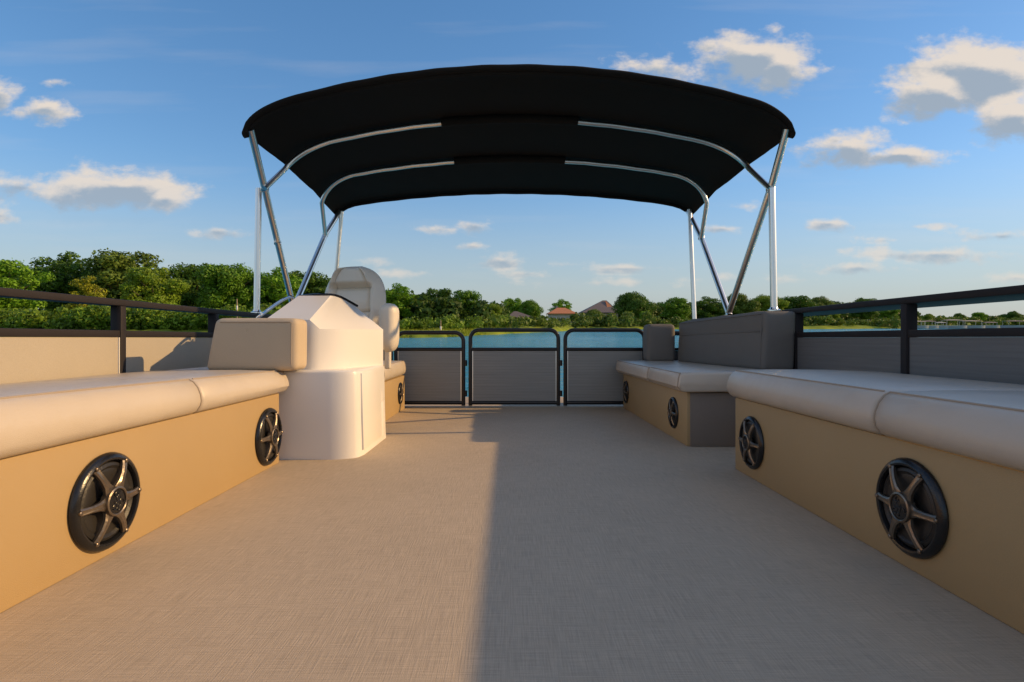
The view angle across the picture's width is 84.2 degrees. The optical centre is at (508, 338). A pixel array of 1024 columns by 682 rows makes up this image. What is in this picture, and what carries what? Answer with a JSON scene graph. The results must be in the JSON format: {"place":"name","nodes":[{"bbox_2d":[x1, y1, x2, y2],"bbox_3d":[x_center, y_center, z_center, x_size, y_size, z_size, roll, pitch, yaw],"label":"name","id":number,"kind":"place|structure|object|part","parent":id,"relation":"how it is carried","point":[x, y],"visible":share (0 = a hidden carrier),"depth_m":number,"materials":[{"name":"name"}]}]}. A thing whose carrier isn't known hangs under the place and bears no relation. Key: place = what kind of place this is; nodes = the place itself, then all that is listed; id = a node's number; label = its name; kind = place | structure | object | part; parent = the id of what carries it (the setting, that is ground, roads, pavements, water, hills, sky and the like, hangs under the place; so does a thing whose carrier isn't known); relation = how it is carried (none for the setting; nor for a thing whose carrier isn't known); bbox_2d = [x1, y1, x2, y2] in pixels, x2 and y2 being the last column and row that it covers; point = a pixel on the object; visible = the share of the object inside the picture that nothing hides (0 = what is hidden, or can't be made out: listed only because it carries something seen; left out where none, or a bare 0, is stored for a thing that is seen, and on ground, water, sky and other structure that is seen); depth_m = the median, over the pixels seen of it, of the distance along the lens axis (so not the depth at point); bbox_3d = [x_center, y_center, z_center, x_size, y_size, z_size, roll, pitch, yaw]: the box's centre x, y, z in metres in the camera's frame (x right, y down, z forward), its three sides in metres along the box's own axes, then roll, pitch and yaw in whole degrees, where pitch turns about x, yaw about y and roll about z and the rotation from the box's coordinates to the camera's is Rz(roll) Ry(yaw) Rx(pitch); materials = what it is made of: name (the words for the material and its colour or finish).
{"place":"outdoors","nodes":[
{"label":"outdoors","id":0,"kind":"place"},
{"bbox_2d":[1,323,1018,337],"bbox_3d":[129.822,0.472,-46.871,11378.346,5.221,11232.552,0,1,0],"label":"land","id":1,"kind":"structure","parent":0,"point":[638,326],"depth_m":88.05,"materials":[{"name":"green plant"}]},
{"bbox_2d":[0,259,55,312],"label":"tree","id":2,"kind":"object","parent":1,"relation":"on","point":[25,280],"visible":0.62,"depth_m":69.40,"materials":[{"name":"green plant"}]},
{"bbox_2d":[29,251,95,312],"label":"tree","id":3,"kind":"object","parent":1,"relation":"on","point":[63,280],"visible":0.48,"depth_m":79.92,"materials":[{"name":"green plant"}]},
{"bbox_2d":[63,275,106,309],"bbox_3d":[-44.373,-3.945,60.130,3.730,5.408,3.748,0,1,8],"label":"tree","id":4,"kind":"object","parent":1,"relation":"on","point":[87,288],"visible":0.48,"depth_m":59.47,"materials":[{"name":"green plant"}]},
{"bbox_2d":[75,247,174,306],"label":"tree","id":5,"kind":"object","parent":1,"relation":"on","point":[105,265],"visible":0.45,"depth_m":79.23,"materials":[{"name":"green plant"}]},
{"bbox_2d":[119,264,190,312],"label":"tree","id":6,"kind":"object","parent":1,"relation":"on","point":[154,287],"visible":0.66,"depth_m":66.85,"materials":[{"name":"green plant"}]},
{"bbox_2d":[165,262,212,312],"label":"tree","id":7,"kind":"object","parent":1,"relation":"on","point":[190,295],"visible":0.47,"depth_m":81.70,"materials":[{"name":"green plant"}]},
{"bbox_2d":[192,263,266,309],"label":"tree","id":8,"kind":"object","parent":1,"relation":"on","point":[225,285],"visible":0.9,"depth_m":75.21,"materials":[{"name":"green plant"}]},
{"bbox_2d":[0,301,509,330],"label":"undergrowth","id":9,"kind":"object","parent":1,"relation":"on","point":[97,317],"visible":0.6,"depth_m":49.83,"materials":[{"name":"green plant"}]},
{"bbox_2d":[251,267,302,307],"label":"tree","id":10,"kind":"object","parent":1,"relation":"on","point":[273,293],"visible":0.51,"depth_m":78.32,"materials":[{"name":"green plant"}]},
{"bbox_2d":[276,270,330,305],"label":"tree","id":11,"kind":"object","parent":1,"relation":"on","point":[317,282],"visible":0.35,"depth_m":84.73,"materials":[{"name":"green plant"}]},
{"bbox_2d":[385,283,418,319],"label":"tree","id":12,"kind":"object","parent":1,"relation":"on","point":[402,292],"visible":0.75,"depth_m":90.55,"materials":[{"name":"green plant"}]},
{"bbox_2d":[421,288,454,319],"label":"tree","id":13,"kind":"object","parent":1,"relation":"on","point":[445,292],"visible":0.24,"depth_m":93.97,"materials":[{"name":"green plant"}]},
{"bbox_2d":[399,326,506,337],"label":"bank grass","id":14,"kind":"structure","parent":1,"relation":"on","point":[466,331],"depth_m":51.99,"materials":[{"name":"green plant"}]},
{"bbox_2d":[452,290,481,316],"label":"tree","id":15,"kind":"object","parent":1,"relation":"on","point":[465,296],"visible":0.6,"depth_m":96.82,"materials":[{"name":"green plant"}]},
{"bbox_2d":[482,303,501,315],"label":"tree","id":16,"kind":"object","parent":1,"relation":"on","point":[496,309],"visible":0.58,"depth_m":91.14,"materials":[{"name":"green plant"}]},
{"bbox_2d":[504,297,521,314],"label":"tree","id":17,"kind":"object","parent":1,"relation":"on","point":[512,305],"visible":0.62,"depth_m":168.44,"materials":[{"name":"green plant"}]},
{"bbox_2d":[10,265,1023,322],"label":"woodland","id":18,"kind":"object","parent":1,"relation":"on","point":[442,306],"visible":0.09,"depth_m":91.37,"materials":[{"name":"green plant"}]},
{"bbox_2d":[510,311,528,317],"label":"house","id":19,"kind":"structure","parent":1,"relation":"on","point":[517,314],"depth_m":123.80,"materials":[{"name":"brown"}]},
{"bbox_2d":[518,299,543,317],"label":"tree","id":20,"kind":"object","parent":1,"relation":"on","point":[532,308],"visible":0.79,"depth_m":163.25,"materials":[{"name":"green plant"}]},
{"bbox_2d":[547,299,571,310],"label":"tree","id":21,"kind":"object","parent":1,"relation":"on","point":[560,303],"visible":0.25,"depth_m":212.80,"materials":[{"name":"green plant"}]},
{"bbox_2d":[585,309,605,316],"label":"tree","id":22,"kind":"object","parent":1,"relation":"on","point":[596,310],"visible":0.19,"depth_m":127.40,"materials":[{"name":"green plant"}]},
{"bbox_2d":[578,300,617,322],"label":"house","id":23,"kind":"structure","parent":1,"relation":"on","point":[604,306],"depth_m":166.80,"materials":[{"name":"grey"}]},
{"bbox_2d":[611,291,656,317],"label":"tree","id":24,"kind":"object","parent":1,"relation":"on","point":[637,303],"visible":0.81,"depth_m":147.71,"materials":[{"name":"green plant"}]},
{"bbox_2d":[656,297,690,319],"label":"tree","id":25,"kind":"object","parent":1,"relation":"on","point":[676,307],"visible":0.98,"depth_m":157.76,"materials":[{"name":"green plant"}]},
{"bbox_2d":[690,296,724,317],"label":"tree","id":26,"kind":"object","parent":1,"relation":"on","point":[705,308],"visible":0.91,"depth_m":170.09,"materials":[{"name":"green plant"}]},
{"bbox_2d":[461,310,1023,328],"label":"undergrowth","id":27,"kind":"object","parent":1,"relation":"on","point":[627,319],"visible":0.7,"depth_m":118.36,"materials":[{"name":"green plant"}]},
{"bbox_2d":[724,293,760,314],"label":"tree","id":28,"kind":"object","parent":1,"relation":"on","point":[743,304],"visible":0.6,"depth_m":171.59,"materials":[{"name":"green plant"}]},
{"bbox_2d":[749,294,789,310],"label":"tree","id":29,"kind":"object","parent":1,"relation":"on","point":[765,302],"visible":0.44,"depth_m":176.97,"materials":[{"name":"green plant"}]},
{"bbox_2d":[781,295,818,316],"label":"tree","id":30,"kind":"object","parent":1,"relation":"on","point":[801,300],"visible":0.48,"depth_m":186.97,"materials":[{"name":"green plant"}]},
{"bbox_2d":[809,296,833,316],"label":"tree","id":31,"kind":"object","parent":1,"relation":"on","point":[822,301],"visible":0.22,"depth_m":198.09,"materials":[{"name":"green plant"}]},
{"bbox_2d":[831,314,840,319],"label":"tree","id":32,"kind":"object","parent":1,"relation":"on","point":[835,316],"visible":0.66,"depth_m":194.46,"materials":[{"name":"green plant"}]},
{"bbox_2d":[848,297,880,319],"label":"tree","id":33,"kind":"object","parent":1,"relation":"on","point":[866,315],"visible":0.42,"depth_m":209.21,"materials":[{"name":"green plant"}]},
{"bbox_2d":[878,310,899,319],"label":"tree","id":34,"kind":"object","parent":1,"relation":"on","point":[890,314],"visible":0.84,"depth_m":223.02,"materials":[{"name":"green plant"}]},
{"bbox_2d":[921,313,934,320],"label":"tree","id":35,"kind":"object","parent":1,"relation":"on","point":[927,316],"visible":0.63,"depth_m":239.17,"materials":[{"name":"green plant"}]},
{"bbox_2d":[952,313,965,317],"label":"tree","id":36,"kind":"object","parent":1,"relation":"on","point":[958,315],"visible":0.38,"depth_m":261.04,"materials":[{"name":"green plant"}]},
{"bbox_2d":[971,312,987,320],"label":"tree","id":37,"kind":"object","parent":1,"relation":"on","point":[981,315],"visible":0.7,"depth_m":253.62,"materials":[{"name":"green plant"}]},
{"bbox_2d":[1000,311,1022,318],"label":"tree","id":38,"kind":"object","parent":1,"relation":"on","point":[1010,314],"visible":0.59,"depth_m":260.55,"materials":[{"name":"green plant"}]},
{"bbox_2d":[0,397,1023,681],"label":"deck","id":39,"kind":"structure","parent":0,"point":[520,543],"depth_m":1.09,"materials":[{"name":"grey carpet"}]},
{"bbox_2d":[0,287,270,383],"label":"side railing","id":40,"kind":"object","parent":39,"relation":"on","point":[27,355],"visible":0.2,"depth_m":1.97,"materials":[{"name":"black metal"}]},
{"bbox_2d":[242,64,795,318],"bbox_3d":[-0.025,-0.754,3.624,2.909,1.244,1.603,0,0,0],"label":"canopy","id":41,"kind":"object","parent":40,"relation":"on","point":[689,148],"visible":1,"depth_m":3.32,"materials":[{"name":"black fabric"}]},
{"bbox_2d":[0,369,288,612],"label":"bench seat","id":42,"kind":"object","parent":39,"relation":"on","point":[93,469],"visible":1,"depth_m":1.24,"materials":[{"name":"beige plastic"}]},
{"bbox_2d":[208,318,306,370],"bbox_3d":[-0.962,0.023,2.179,0.342,0.200,0.132,0,0,0],"label":"bolster","id":43,"kind":"object","parent":42,"relation":"on","point":[277,344],"visible":0.95,"depth_m":2.12,"materials":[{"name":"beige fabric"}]},
{"bbox_2d":[177,293,385,459],"bbox_3d":[-0.970,0.133,2.465,0.780,0.674,0.540,0,0,0],"label":"helm console","id":44,"kind":"object","parent":39,"relation":"on","point":[332,401],"visible":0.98,"depth_m":2.29,"materials":[{"name":"white plastic"}]},
{"bbox_3d":[-0.595,0.294,2.438,0.027,0.308,0.325,0,0,0],"label":"door","id":45,"kind":"part","parent":44,"relation":"part of","materials":[{"name":"white plastic"}]},
{"bbox_2d":[325,266,398,368],"bbox_3d":[-0.861,0.034,2.993,0.566,0.872,0.462,0,0,0],"label":"captain chair","id":46,"kind":"object","parent":39,"relation":"on","point":[362,288],"visible":0.37,"depth_m":3.07,"materials":[{"name":"plastic"}]},
{"bbox_2d":[383,350,392,360],"bbox_3d":[-1.109,0.209,3.930,0.612,0.519,0.032,0,0,0],"label":"end fence","id":47,"kind":"object","parent":39,"relation":"on","point":[384,355],"depth_m":3.92,"materials":[{"name":"black metal"}]},
{"bbox_2d":[383,360,405,420],"bbox_3d":[-1.031,0.308,3.462,0.709,0.324,0.675,0,0,0],"label":"bench seat","id":48,"kind":"object","parent":39,"relation":"on","point":[394,378],"visible":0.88,"depth_m":3.46,"materials":[{"name":"beige plastic"}]},
{"bbox_2d":[394,331,466,405],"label":"gate","id":49,"kind":"structure","parent":39,"relation":"on","point":[434,375],"depth_m":3.93,"materials":[{"name":"grey metal"}]},
{"bbox_2d":[468,328,561,405],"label":"gate","id":50,"kind":"structure","parent":39,"relation":"on","point":[513,375],"depth_m":3.93,"materials":[{"name":"grey metal"}]},
{"bbox_2d":[563,328,643,405],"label":"gate","id":51,"kind":"structure","parent":39,"relation":"on","point":[592,376],"depth_m":3.93,"materials":[{"name":"grey metal"}]},
{"bbox_2d":[674,331,678,359],"bbox_3d":[1.163,0.209,3.930,0.403,0.519,0.032,0,0,0],"label":"end fence","id":52,"kind":"object","parent":39,"relation":"on","point":[676,349],"visible":0.06,"depth_m":3.93,"materials":[{"name":"black metal"}]},
{"bbox_2d":[616,311,794,445],"bbox_3d":[1.047,0.168,3.145,0.644,0.604,1.430,0,0,0],"label":"bench seat","id":53,"kind":"object","parent":39,"relation":"on","point":[686,398],"visible":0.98,"depth_m":2.78,"materials":[{"name":"grey leather"}]},
{"bbox_2d":[691,285,1023,384],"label":"side railing","id":54,"kind":"object","parent":39,"relation":"on","point":[989,354],"visible":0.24,"depth_m":1.91,"materials":[{"name":"grey metal"}]},
{"bbox_2d":[727,369,1023,633],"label":"bench seat","id":55,"kind":"object","parent":39,"relation":"on","point":[923,476],"visible":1,"depth_m":1.16,"materials":[{"name":"beige plastic"}]},
{"bbox_2d":[0,0,1023,319],"label":"sky","id":56,"kind":"structure","parent":0,"point":[901,174],"materials":[{"name":"blue"}]},
{"bbox_2d":[546,306,574,322],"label":"house","id":57,"kind":"structure","parent":0,"point":[560,313],"depth_m":140.45,"materials":[{"name":"orange tile"}]},
{"bbox_2d":[393,328,973,396],"bbox_3d":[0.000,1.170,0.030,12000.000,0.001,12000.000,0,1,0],"label":"water","id":58,"kind":"structure","parent":0,"point":[592,339],"depth_m":39.40,"materials":[{"name":"teal liquid"}]},
{"bbox_2d":[917,321,928,328],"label":"moored boat","id":59,"kind":"object","parent":58,"relation":"on","point":[922,326],"visible":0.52,"depth_m":132.38,"materials":[{"name":"silver metal"}]},
{"bbox_2d":[926,320,938,328],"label":"moored boat","id":60,"kind":"object","parent":58,"relation":"on","point":[935,326],"visible":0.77,"depth_m":133.42,"materials":[{"name":"grey"}]},
{"bbox_2d":[935,322,947,328],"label":"moored boat","id":61,"kind":"object","parent":58,"relation":"on","point":[943,326],"visible":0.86,"depth_m":135.57,"materials":[{"name":"silver metal"}]},
{"bbox_2d":[943,319,966,328],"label":"moored boat","id":62,"kind":"object","parent":58,"relation":"on","point":[957,326],"visible":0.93,"depth_m":136.41,"materials":[{"name":"silver metal"}]},
{"bbox_2d":[959,320,984,327],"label":"moored boat","id":63,"kind":"object","parent":58,"relation":"on","point":[975,326],"visible":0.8,"depth_m":138.16,"materials":[{"name":"silver metal"}]},
{"bbox_2d":[982,322,999,327],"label":"moored boat","id":64,"kind":"object","parent":58,"relation":"on","point":[992,326],"visible":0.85,"depth_m":141.37,"materials":[{"name":"grey"}]},
{"bbox_2d":[1000,320,1023,327],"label":"moored boat","id":65,"kind":"object","parent":58,"relation":"on","point":[1011,326],"visible":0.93,"depth_m":144.21,"materials":[{"name":"white"}]}
]}

